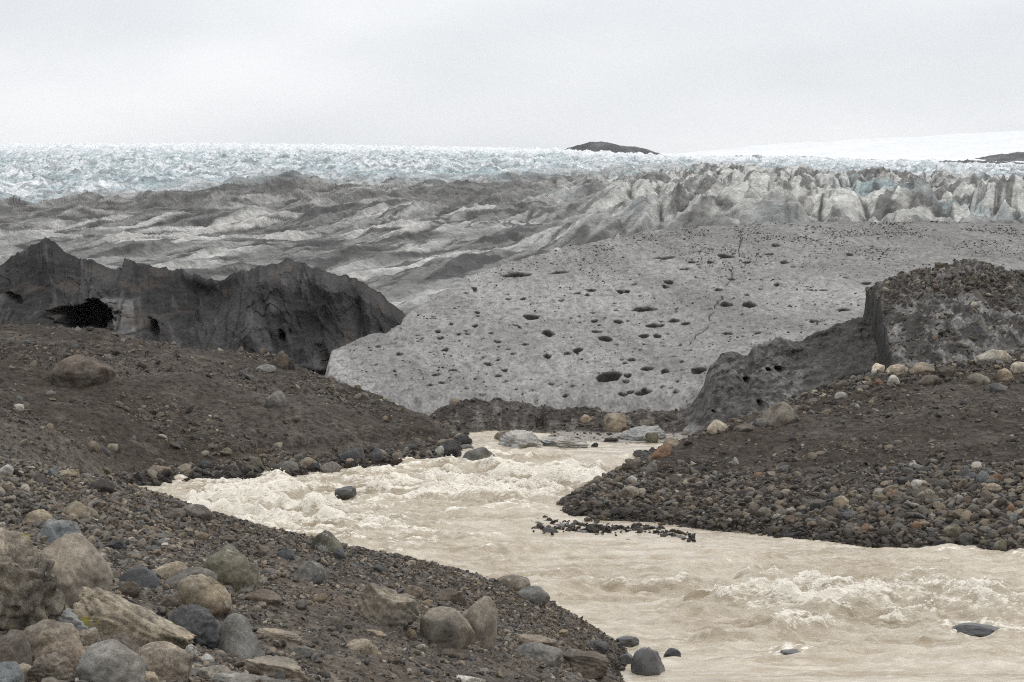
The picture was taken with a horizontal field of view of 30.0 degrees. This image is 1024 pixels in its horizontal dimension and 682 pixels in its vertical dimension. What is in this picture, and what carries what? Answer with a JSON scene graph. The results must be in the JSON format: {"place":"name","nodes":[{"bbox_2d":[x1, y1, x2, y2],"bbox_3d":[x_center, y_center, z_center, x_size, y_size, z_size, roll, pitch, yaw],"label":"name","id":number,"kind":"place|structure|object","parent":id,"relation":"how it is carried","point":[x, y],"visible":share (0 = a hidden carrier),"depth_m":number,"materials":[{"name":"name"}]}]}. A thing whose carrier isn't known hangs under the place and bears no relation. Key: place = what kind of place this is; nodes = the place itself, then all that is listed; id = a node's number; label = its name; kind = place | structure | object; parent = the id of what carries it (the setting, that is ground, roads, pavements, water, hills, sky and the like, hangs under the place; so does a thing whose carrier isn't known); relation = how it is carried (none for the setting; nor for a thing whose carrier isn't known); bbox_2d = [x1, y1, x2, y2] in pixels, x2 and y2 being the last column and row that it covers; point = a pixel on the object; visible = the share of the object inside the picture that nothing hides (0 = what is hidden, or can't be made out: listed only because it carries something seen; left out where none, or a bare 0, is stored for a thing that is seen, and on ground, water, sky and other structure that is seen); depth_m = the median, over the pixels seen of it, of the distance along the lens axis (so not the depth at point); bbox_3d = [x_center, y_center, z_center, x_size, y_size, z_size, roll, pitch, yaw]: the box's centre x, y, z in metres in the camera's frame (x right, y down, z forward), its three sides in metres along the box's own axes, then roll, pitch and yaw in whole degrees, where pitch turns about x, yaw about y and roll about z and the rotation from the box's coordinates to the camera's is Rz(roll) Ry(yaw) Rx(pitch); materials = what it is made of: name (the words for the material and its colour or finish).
{"place":"outdoors","nodes":[
{"label":"outdoors","id":0,"kind":"place"},
{"bbox_2d":[0,237,405,374],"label":"ice ridge","id":1,"kind":"structure","parent":0,"point":[309,317],"depth_m":94.21,"materials":[{"name":"ice"}]},
{"bbox_2d":[0,324,457,484],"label":"moraine","id":2,"kind":"structure","parent":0,"point":[302,436],"depth_m":63.77,"materials":[{"name":"gravel"}]},
{"bbox_2d":[51,354,115,386],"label":"boulder","id":3,"kind":"object","parent":2,"relation":"on","point":[78,370],"visible":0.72,"depth_m":63.91,"materials":[{"name":"stone"}]},
{"bbox_2d":[196,460,213,468],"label":"boulder","id":4,"kind":"object","parent":2,"relation":"on","point":[203,464],"visible":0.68,"depth_m":58.75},
{"bbox_2d":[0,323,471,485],"bbox_3d":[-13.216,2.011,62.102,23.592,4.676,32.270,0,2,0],"label":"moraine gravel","id":5,"kind":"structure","parent":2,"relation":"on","point":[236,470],"depth_m":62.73,"materials":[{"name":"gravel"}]},
{"bbox_2d":[256,364,275,372],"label":"boulder","id":6,"kind":"object","parent":2,"relation":"on","point":[269,368],"visible":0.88,"depth_m":70.98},
{"bbox_2d":[266,391,285,407],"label":"boulder","id":7,"kind":"object","parent":2,"relation":"on","point":[276,399],"visible":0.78,"depth_m":65.18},
{"bbox_2d":[273,350,289,369],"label":"boulder","id":8,"kind":"object","parent":2,"relation":"on","point":[281,359],"visible":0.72,"depth_m":73.41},
{"bbox_2d":[279,461,298,471],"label":"boulder","id":9,"kind":"object","parent":2,"relation":"on","point":[293,465],"visible":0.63,"depth_m":60.16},
{"bbox_2d":[300,457,320,468],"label":"boulder","id":10,"kind":"object","parent":2,"relation":"on","point":[306,462],"visible":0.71,"depth_m":60.81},
{"bbox_2d":[320,461,341,472],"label":"boulder","id":11,"kind":"object","parent":2,"relation":"on","point":[331,467],"visible":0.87,"depth_m":60.36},
{"bbox_2d":[339,447,365,459],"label":"boulder","id":12,"kind":"object","parent":2,"relation":"on","point":[354,453],"visible":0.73,"depth_m":62.40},
{"bbox_2d":[370,448,382,461],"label":"boulder","id":13,"kind":"object","parent":2,"relation":"on","point":[376,455],"visible":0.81,"depth_m":62.70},
{"bbox_2d":[437,440,461,456],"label":"boulder","id":14,"kind":"object","parent":2,"relation":"on","point":[452,447],"visible":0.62,"depth_m":64.59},
{"bbox_2d":[0,463,627,681],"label":"riverbank","id":15,"kind":"structure","parent":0,"point":[338,661],"depth_m":17.93,"materials":[{"name":"soil"}]},
{"bbox_2d":[0,661,24,681],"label":"boulder","id":16,"kind":"object","parent":15,"relation":"on","point":[10,671],"visible":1,"depth_m":10.55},
{"bbox_2d":[0,630,32,665],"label":"boulder","id":17,"kind":"object","parent":15,"relation":"on","point":[14,645],"visible":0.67,"depth_m":11.25,"materials":[{"name":"stone"}]},
{"bbox_2d":[0,527,65,630],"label":"boulder","id":18,"kind":"object","parent":15,"relation":"on","point":[31,590],"visible":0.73,"depth_m":13.31,"materials":[{"name":"stone"}]},
{"bbox_2d":[25,509,52,524],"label":"boulder","id":19,"kind":"object","parent":15,"relation":"on","point":[43,515],"visible":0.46,"depth_m":21.25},
{"bbox_2d":[24,652,76,681],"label":"rock","id":20,"kind":"object","parent":15,"relation":"on","point":[56,665],"visible":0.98,"depth_m":10.76,"materials":[{"name":"stone"}]},
{"bbox_2d":[24,619,85,670],"bbox_3d":[-2.773,1.915,11.583,0.350,0.453,0.429,-2,2,-41],"label":"boulder","id":21,"kind":"object","parent":15,"relation":"on","point":[46,636],"visible":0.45,"depth_m":11.47,"materials":[{"name":"stone"}]},
{"bbox_2d":[37,519,81,542],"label":"boulder","id":22,"kind":"object","parent":15,"relation":"on","point":[53,530],"visible":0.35,"depth_m":19.14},
{"bbox_2d":[55,608,88,631],"bbox_3d":[-3.244,2.074,13.689,0.483,0.308,0.407,-1,2,-25],"label":"slab","id":23,"kind":"object","parent":15,"relation":"on","point":[68,615],"depth_m":13.57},
{"bbox_2d":[40,532,112,608],"bbox_3d":[-3.467,1.839,14.823,0.609,0.709,0.689,1,2,23],"label":"boulder","id":24,"kind":"object","parent":15,"relation":"on","point":[80,561],"visible":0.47,"depth_m":14.66,"materials":[{"name":"stone"}]},
{"bbox_2d":[61,501,97,518],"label":"boulder","id":25,"kind":"object","parent":15,"relation":"on","point":[80,510],"visible":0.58,"depth_m":21.95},
{"bbox_2d":[79,627,101,645],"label":"rock","id":26,"kind":"object","parent":15,"relation":"on","point":[89,636],"visible":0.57,"depth_m":13.41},
{"bbox_2d":[88,479,113,493],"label":"boulder","id":27,"kind":"object","parent":15,"relation":"on","point":[104,485],"visible":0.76,"depth_m":25.27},
{"bbox_2d":[76,639,146,681],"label":"boulder","id":28,"kind":"object","parent":15,"relation":"on","point":[110,660],"visible":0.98,"depth_m":10.84,"materials":[{"name":"stone"}]},
{"bbox_2d":[105,540,127,549],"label":"rock","id":29,"kind":"object","parent":15,"relation":"on","point":[118,544],"visible":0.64,"depth_m":19.44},
{"bbox_2d":[101,632,139,651],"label":"rock","id":30,"kind":"object","parent":15,"relation":"on","point":[125,639],"visible":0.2,"depth_m":12.84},
{"bbox_2d":[118,581,139,597],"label":"rock","id":31,"kind":"object","parent":15,"relation":"on","point":[131,589],"visible":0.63,"depth_m":15.64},
{"bbox_2d":[72,587,195,647],"bbox_3d":[-2.762,2.039,13.913,0.876,0.472,0.502,0,2,0],"label":"slab","id":32,"kind":"object","parent":15,"relation":"on","point":[106,613],"depth_m":13.78,"materials":[{"name":"stone"}]},
{"bbox_2d":[118,566,160,588],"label":"boulder","id":33,"kind":"object","parent":15,"relation":"on","point":[143,576],"visible":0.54,"depth_m":16.57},
{"bbox_2d":[145,671,158,681],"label":"boulder","id":34,"kind":"object","parent":15,"relation":"on","point":[151,676],"visible":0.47,"depth_m":11.10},
{"bbox_2d":[135,641,192,681],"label":"boulder","id":35,"kind":"object","parent":15,"relation":"on","point":[165,660],"visible":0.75,"depth_m":11.45,"materials":[{"name":"stone"}]},
{"bbox_2d":[158,594,178,607],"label":"rock","id":36,"kind":"object","parent":15,"relation":"on","point":[167,600],"visible":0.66,"depth_m":15.70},
{"bbox_2d":[156,561,187,578],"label":"boulder","id":37,"kind":"object","parent":15,"relation":"on","point":[169,570],"visible":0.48,"depth_m":17.35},
{"bbox_2d":[164,508,185,518],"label":"rock","id":38,"kind":"object","parent":15,"relation":"on","point":[180,513],"visible":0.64,"depth_m":25.12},
{"bbox_2d":[165,566,216,588],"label":"rock","id":39,"kind":"object","parent":15,"relation":"on","point":[175,580],"visible":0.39,"depth_m":16.98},
{"bbox_2d":[167,604,219,649],"bbox_3d":[-2.427,2.195,14.309,0.488,0.436,0.412,0,2,0],"label":"boulder","id":40,"kind":"object","parent":15,"relation":"on","point":[200,622],"visible":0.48,"depth_m":14.22,"materials":[{"name":"stone"}]},
{"bbox_2d":[182,504,212,520],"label":"boulder","id":41,"kind":"object","parent":15,"relation":"on","point":[202,512],"visible":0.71,"depth_m":25.40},
{"bbox_2d":[177,574,231,616],"bbox_3d":[-2.599,2.200,16.162,0.468,0.453,0.398,0,2,0],"label":"boulder","id":42,"kind":"object","parent":15,"relation":"on","point":[212,595],"visible":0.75,"depth_m":16.03,"materials":[{"name":"stone"}]},
{"bbox_2d":[198,665,230,677],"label":"boulder","id":43,"kind":"object","parent":15,"relation":"on","point":[210,672],"visible":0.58,"depth_m":11.90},
{"bbox_2d":[201,545,259,592],"bbox_3d":[-2.675,2.221,18.040,0.573,0.600,0.487,0,2,0],"label":"boulder","id":44,"kind":"object","parent":15,"relation":"on","point":[236,569],"visible":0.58,"depth_m":17.87,"materials":[{"name":"stone"}]},
{"bbox_2d":[215,613,264,658],"bbox_3d":[-2.108,2.312,14.499,0.391,0.499,0.359,1,2,32],"label":"boulder","id":45,"kind":"object","parent":15,"relation":"on","point":[237,635],"visible":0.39,"depth_m":14.40,"materials":[{"name":"stone"}]},
{"bbox_2d":[212,671,290,681],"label":"slab","id":46,"kind":"object","parent":15,"relation":"on","point":[228,676],"depth_m":11.27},
{"bbox_2d":[245,589,281,605],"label":"rock","id":47,"kind":"object","parent":15,"relation":"on","point":[270,597],"visible":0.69,"depth_m":17.42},
{"bbox_2d":[243,655,307,681],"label":"rock","id":48,"kind":"object","parent":15,"relation":"on","point":[270,666],"visible":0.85,"depth_m":13.30,"materials":[{"name":"stone"}]},
{"bbox_2d":[257,628,304,645],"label":"rock","id":49,"kind":"object","parent":15,"relation":"on","point":[276,633],"visible":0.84,"depth_m":15.65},
{"bbox_2d":[276,547,294,559],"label":"rock","id":50,"kind":"object","parent":15,"relation":"on","point":[287,553],"visible":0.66,"depth_m":24.66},
{"bbox_2d":[291,645,312,657],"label":"rock","id":51,"kind":"object","parent":15,"relation":"on","point":[304,651],"visible":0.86,"depth_m":15.40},
{"bbox_2d":[293,561,326,582],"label":"boulder","id":52,"kind":"object","parent":15,"relation":"on","point":[308,570],"visible":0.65,"depth_m":21.22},
{"bbox_2d":[0,456,626,681],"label":"gravel","id":53,"kind":"structure","parent":15,"relation":"on","point":[25,477],"depth_m":23.24,"materials":[{"name":"gravel"}]},
{"bbox_2d":[311,530,342,551],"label":"boulder","id":54,"kind":"object","parent":15,"relation":"on","point":[325,540],"visible":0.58,"depth_m":26.59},
{"bbox_2d":[332,549,345,558],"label":"boulder","id":55,"kind":"object","parent":15,"relation":"on","point":[338,553],"visible":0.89,"depth_m":26.28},
{"bbox_2d":[346,638,380,655],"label":"rock","id":56,"kind":"object","parent":15,"relation":"on","point":[365,646],"visible":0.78,"depth_m":16.23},
{"bbox_2d":[355,583,418,628],"bbox_3d":[-1.200,2.626,18.451,0.531,0.603,0.537,-1,2,-37],"label":"boulder","id":57,"kind":"object","parent":15,"relation":"on","point":[384,606],"visible":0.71,"depth_m":18.28,"materials":[{"name":"stone"}]},
{"bbox_2d":[403,585,425,598],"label":"rock","id":58,"kind":"object","parent":15,"relation":"on","point":[416,592],"visible":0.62,"depth_m":24.60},
{"bbox_2d":[420,606,474,648],"bbox_3d":[-0.648,2.861,18.526,0.445,0.574,0.456,2,2,43],"label":"boulder","id":59,"kind":"object","parent":15,"relation":"on","point":[445,626],"visible":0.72,"depth_m":18.37,"materials":[{"name":"stone"}]},
{"bbox_2d":[440,648,456,657],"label":"stone","id":60,"kind":"object","parent":15,"relation":"on","point":[449,653],"visible":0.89,"depth_m":18.10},
{"bbox_2d":[435,588,466,605],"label":"rock","id":61,"kind":"object","parent":15,"relation":"on","point":[452,595],"visible":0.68,"depth_m":25.82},
{"bbox_2d":[455,675,482,681],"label":"stone","id":62,"kind":"object","parent":15,"relation":"on","point":[468,678],"visible":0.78,"depth_m":16.86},
{"bbox_2d":[462,596,497,648],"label":"boulder","id":63,"kind":"object","parent":15,"relation":"on","point":[480,615],"visible":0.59,"depth_m":19.39,"materials":[{"name":"stone"}]},
{"bbox_2d":[497,574,530,590],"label":"boulder","id":64,"kind":"object","parent":15,"relation":"on","point":[516,582],"visible":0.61,"depth_m":30.77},
{"bbox_2d":[518,586,549,605],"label":"boulder","id":65,"kind":"object","parent":15,"relation":"on","point":[539,594],"visible":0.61,"depth_m":30.18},
{"bbox_2d":[516,634,558,647],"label":"rock","id":66,"kind":"object","parent":15,"relation":"on","point":[525,638],"visible":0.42,"depth_m":23.99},
{"bbox_2d":[515,642,563,667],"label":"boulder","id":67,"kind":"object","parent":15,"relation":"on","point":[551,656],"visible":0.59,"depth_m":20.53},
{"bbox_2d":[563,650,608,678],"bbox_3d":[0.890,4.127,24.185,0.663,0.393,0.544,0,2,0],"label":"slab","id":68,"kind":"object","parent":15,"relation":"on","point":[590,664],"depth_m":23.98,"materials":[{"name":"stone"}]},
{"bbox_2d":[589,640,609,653],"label":"rock","id":69,"kind":"object","parent":15,"relation":"on","point":[601,646],"visible":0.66,"depth_m":29.77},
{"bbox_2d":[0,141,1023,314],"bbox_3d":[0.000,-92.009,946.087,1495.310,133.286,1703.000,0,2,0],"label":"glacier","id":70,"kind":"object","parent":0,"point":[406,230],"visible":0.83,"depth_m":272.46,"materials":[{"name":"ice"}]},
{"bbox_2d":[0,0,1023,153],"label":"sky","id":71,"kind":"structure","parent":0,"point":[658,76],"materials":[{"name":"white"}]},
{"bbox_2d":[430,397,687,443],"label":"dirt berm","id":72,"kind":"structure","parent":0,"point":[464,412],"depth_m":76.68,"materials":[{"name":"gravel"}]},
{"bbox_2d":[603,413,626,431],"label":"boulder","id":73,"kind":"object","parent":72,"relation":"on","point":[616,422],"visible":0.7,"depth_m":74.93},
{"bbox_2d":[616,425,666,440],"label":"ice lump","id":74,"kind":"object","parent":72,"relation":"on","point":[636,433],"visible":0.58,"depth_m":71.87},
{"bbox_2d":[645,432,658,442],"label":"boulder","id":75,"kind":"object","parent":72,"relation":"on","point":[651,437],"visible":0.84,"depth_m":70.76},
{"bbox_2d":[137,430,1023,681],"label":"river","id":76,"kind":"structure","parent":0,"point":[743,629],"depth_m":39.91,"materials":[{"name":"liquid"}]},
{"bbox_2d":[334,486,356,499],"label":"boulder","id":77,"kind":"object","parent":76,"relation":"in","point":[346,492],"visible":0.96,"depth_m":53.80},
{"bbox_2d":[463,447,495,460],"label":"boulder","id":78,"kind":"object","parent":76,"relation":"in","point":[477,453],"visible":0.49,"depth_m":63.84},
{"bbox_2d":[498,430,542,448],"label":"ice lump","id":79,"kind":"object","parent":76,"relation":"in","point":[519,439],"visible":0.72,"depth_m":68.69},
{"bbox_2d":[540,436,589,448],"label":"ice lump","id":80,"kind":"object","parent":76,"relation":"in","point":[562,442],"visible":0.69,"depth_m":69.09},
{"bbox_2d":[175,447,1014,640],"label":"water spray","id":81,"kind":"object","parent":76,"relation":"on","point":[774,566],"visible":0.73,"depth_m":45.64,"materials":[{"name":"white"}]},
{"bbox_2d":[531,515,695,541],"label":"gravel bar","id":82,"kind":"object","parent":76,"relation":"in","point":[595,527],"visible":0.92,"depth_m":46.11,"materials":[{"name":"gravel"}]},
{"bbox_2d":[616,635,638,647],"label":"boulder","id":83,"kind":"object","parent":76,"relation":"in","point":[629,641],"visible":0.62,"depth_m":31.61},
{"bbox_2d":[631,647,664,675],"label":"boulder","id":84,"kind":"object","parent":76,"relation":"in","point":[645,661],"visible":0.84,"depth_m":29.18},
{"bbox_2d":[663,648,680,656],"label":"boulder","id":85,"kind":"object","parent":76,"relation":"in","point":[669,652],"visible":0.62,"depth_m":30.57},
{"bbox_2d":[952,622,999,636],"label":"boulder","id":86,"kind":"object","parent":76,"relation":"in","point":[975,629],"visible":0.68,"depth_m":32.74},
{"bbox_2d":[565,141,659,154],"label":"rocky hill","id":87,"kind":"structure","parent":0,"point":[601,145],"depth_m":2124.71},
{"bbox_2d":[321,221,1023,415],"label":"ice slope","id":88,"kind":"structure","parent":0,"point":[522,342],"depth_m":97.21,"materials":[{"name":"ice"}]},
{"bbox_2d":[345,221,1023,401],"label":"slope grit","id":89,"kind":"object","parent":88,"relation":"on","point":[833,233],"visible":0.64,"depth_m":114.64,"materials":[{"name":"stone"}]},
{"bbox_2d":[679,316,879,434],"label":"ice cliff","id":90,"kind":"structure","parent":0,"point":[765,375],"depth_m":75.49,"materials":[{"name":"ice"}]},
{"bbox_2d":[556,348,1023,551],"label":"gravel mound","id":91,"kind":"object","parent":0,"point":[994,428],"visible":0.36,"depth_m":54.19,"materials":[{"name":"gravel"}]},
{"bbox_2d":[618,486,638,499],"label":"boulder","id":92,"kind":"object","parent":91,"relation":"on","point":[627,491],"visible":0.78,"depth_m":49.38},
{"bbox_2d":[622,458,644,470],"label":"boulder","id":93,"kind":"object","parent":91,"relation":"on","point":[634,464],"visible":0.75,"depth_m":53.03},
{"bbox_2d":[652,445,671,458],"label":"boulder","id":94,"kind":"object","parent":91,"relation":"on","point":[661,451],"visible":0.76,"depth_m":53.80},
{"bbox_2d":[663,437,679,447],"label":"boulder","id":95,"kind":"object","parent":91,"relation":"on","point":[672,442],"visible":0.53,"depth_m":54.99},
{"bbox_2d":[707,419,727,433],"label":"boulder","id":96,"kind":"object","parent":91,"relation":"on","point":[714,426],"visible":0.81,"depth_m":56.16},
{"bbox_2d":[733,423,755,431],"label":"boulder","id":97,"kind":"object","parent":91,"relation":"on","point":[746,427],"visible":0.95,"depth_m":55.71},
{"bbox_2d":[760,402,799,426],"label":"boulder","id":98,"kind":"object","parent":91,"relation":"on","point":[780,414],"visible":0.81,"depth_m":56.14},
{"bbox_2d":[833,496,848,506],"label":"boulder","id":99,"kind":"object","parent":91,"relation":"on","point":[840,501],"visible":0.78,"depth_m":46.07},
{"bbox_2d":[886,364,907,374],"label":"boulder","id":100,"kind":"object","parent":91,"relation":"on","point":[895,369],"visible":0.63,"depth_m":62.31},
{"bbox_2d":[909,362,934,374],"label":"boulder","id":101,"kind":"object","parent":91,"relation":"on","point":[924,368],"visible":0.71,"depth_m":61.59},
{"bbox_2d":[918,375,941,384],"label":"boulder","id":102,"kind":"object","parent":91,"relation":"on","point":[930,380],"visible":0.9,"depth_m":60.05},
{"bbox_2d":[937,366,954,376],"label":"boulder","id":103,"kind":"object","parent":91,"relation":"on","point":[945,371],"visible":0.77,"depth_m":61.26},
{"bbox_2d":[943,523,961,536],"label":"boulder","id":104,"kind":"object","parent":91,"relation":"on","point":[953,528],"visible":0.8,"depth_m":43.32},
{"bbox_2d":[958,533,972,542],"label":"boulder","id":105,"kind":"object","parent":91,"relation":"on","point":[965,537],"visible":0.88,"depth_m":42.90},
{"bbox_2d":[967,373,990,384],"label":"boulder","id":106,"kind":"object","parent":91,"relation":"on","point":[976,379],"visible":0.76,"depth_m":59.68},
{"bbox_2d":[976,470,988,482],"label":"boulder","id":107,"kind":"object","parent":91,"relation":"on","point":[982,475],"visible":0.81,"depth_m":46.31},
{"bbox_2d":[974,349,1011,363],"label":"boulder","id":108,"kind":"object","parent":91,"relation":"on","point":[990,356],"visible":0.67,"depth_m":62.50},
{"bbox_2d":[986,383,1007,391],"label":"boulder","id":109,"kind":"object","parent":91,"relation":"on","point":[997,387],"visible":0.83,"depth_m":58.64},
{"bbox_2d":[993,539,1007,550],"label":"boulder","id":110,"kind":"object","parent":91,"relation":"on","point":[1001,544],"visible":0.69,"depth_m":42.30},
{"bbox_2d":[995,368,1011,380],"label":"boulder","id":111,"kind":"object","parent":91,"relation":"on","point":[1004,374],"visible":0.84,"depth_m":60.02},
{"bbox_2d":[1010,362,1023,373],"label":"boulder","id":112,"kind":"object","parent":91,"relation":"on","point":[1017,367],"visible":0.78,"depth_m":60.86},
{"bbox_2d":[863,259,1023,370],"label":"ice block","id":113,"kind":"structure","parent":0,"point":[888,356],"depth_m":72.12,"materials":[{"name":"ice"}]},
{"bbox_2d":[865,259,1023,365],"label":"ice block debris","id":114,"kind":"object","parent":113,"relation":"on","point":[949,279],"visible":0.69,"depth_m":74.44,"materials":[{"name":"gravel"}]},
{"bbox_2d":[975,152,1023,161],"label":"rocky spur","id":115,"kind":"structure","parent":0,"point":[1014,156],"depth_m":2552.46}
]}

